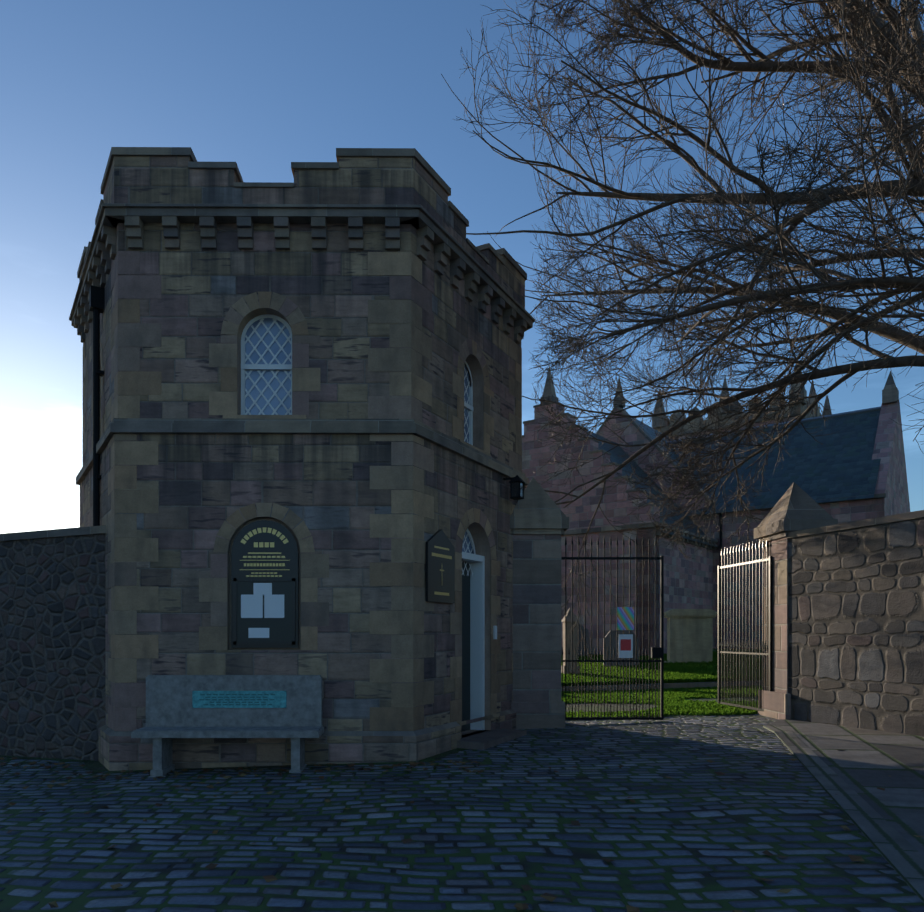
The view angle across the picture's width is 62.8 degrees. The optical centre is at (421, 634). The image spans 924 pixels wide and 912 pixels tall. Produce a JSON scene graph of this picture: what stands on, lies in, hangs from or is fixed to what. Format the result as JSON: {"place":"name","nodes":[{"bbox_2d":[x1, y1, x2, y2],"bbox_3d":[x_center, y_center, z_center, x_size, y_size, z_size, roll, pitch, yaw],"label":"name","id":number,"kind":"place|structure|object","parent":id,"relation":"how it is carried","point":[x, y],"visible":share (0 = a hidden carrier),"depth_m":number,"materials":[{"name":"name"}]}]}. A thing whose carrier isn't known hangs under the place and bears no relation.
{"place":"outdoors","nodes":[
{"label":"outdoors","id":0,"kind":"place"},
{"bbox_2d":[0,714,923,911],"bbox_3d":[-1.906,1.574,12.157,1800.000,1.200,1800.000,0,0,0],"label":"ground","id":1,"kind":"structure","parent":0,"point":[688,837],"depth_m":5.72,"materials":[{"name":"grey stone"}]},
{"bbox_2d":[131,675,323,776],"bbox_3d":[-2.201,1.043,8.721,2.100,1.120,0.500,0,0,0],"label":"stone bench","id":2,"kind":"object","parent":1,"relation":"on","point":[233,706],"visible":0.98,"depth_m":8.87,"materials":[{"name":"grey stone"}]},
{"bbox_2d":[0,748,466,773],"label":"moss","id":3,"kind":"object","parent":1,"relation":"on","point":[95,766],"depth_m":9.09,"materials":[{"name":"green plant"}]},
{"bbox_2d":[69,147,534,770],"bbox_3d":[-1.906,-1.974,12.157,7.502,7.692,6.497,0,0,0],"label":"gatehouse","id":4,"kind":"object","parent":1,"relation":"on","point":[303,423],"visible":0.98,"depth_m":9.09,"materials":[{"name":"stone"}]},
{"bbox_2d":[0,510,923,760],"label":"boundary walls","id":5,"kind":"structure","parent":1,"relation":"on","point":[855,624],"depth_m":10.27,"materials":[{"name":"stone"}]},
{"bbox_2d":[0,754,923,911],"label":"dead leaves","id":6,"kind":"object","parent":1,"relation":"on","point":[517,906],"visible":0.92,"depth_m":8.01,"materials":[{"name":"brown plant"}]},
{"bbox_2d":[510,477,568,728],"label":"gate pier","id":7,"kind":"structure","parent":1,"relation":"on","point":[539,523],"depth_m":11.76,"materials":[{"name":"stone"}]},
{"bbox_2d":[561,536,663,719],"bbox_3d":[3.064,-0.103,12.194,1.700,2.968,0.060,0,0,0],"label":"gate leaf","id":8,"kind":"object","parent":7,"relation":"attached to","point":[625,618],"visible":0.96,"depth_m":12.19,"materials":[{"name":"black metal"}]},
{"bbox_2d":[561,649,760,716],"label":"churchyard","id":9,"kind":"structure","parent":1,"relation":"on","point":[666,685],"depth_m":18.10,"materials":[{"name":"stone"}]},
{"bbox_2d":[561,608,717,674],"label":"gravestones","id":10,"kind":"object","parent":9,"relation":"on","point":[689,634],"visible":0.4,"depth_m":22.85,"materials":[{"name":"stone"}]},
{"bbox_2d":[561,651,760,716],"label":"lawn tufts","id":11,"kind":"object","parent":9,"relation":"on","point":[687,672],"visible":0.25,"depth_m":17.78,"materials":[{"name":"green plant"}]},
{"bbox_2d":[441,0,923,659],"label":"bare tree","id":12,"kind":"object","parent":1,"relation":"on","point":[889,42],"visible":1,"depth_m":11.50,"materials":[{"name":"brown plant"}]},
{"bbox_2d":[522,364,909,655],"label":"church","id":13,"kind":"structure","parent":1,"relation":"on","point":[853,469],"depth_m":28.91,"materials":[{"name":"stone"}]},
{"bbox_2d":[754,482,837,719],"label":"gate pier","id":14,"kind":"structure","parent":1,"relation":"on","point":[796,507],"depth_m":12.02,"materials":[{"name":"stone"}]},
{"bbox_2d":[718,539,771,711],"bbox_3d":[5.597,-0.156,13.117,0.040,2.864,1.700,0,0,-6],"label":"gate leaf","id":15,"kind":"object","parent":14,"relation":"attached to","point":[752,646],"visible":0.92,"depth_m":13.11,"materials":[{"name":"grey metal"}]},
{"bbox_2d":[0,0,923,533],"label":"sky","id":16,"kind":"structure","parent":0,"point":[263,87],"materials":[{"name":"blue"}]},
{"bbox_2d":[763,719,923,902],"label":"pavement","id":17,"kind":"structure","parent":0,"point":[853,768],"depth_m":7.18,"materials":[{"name":"stone"}]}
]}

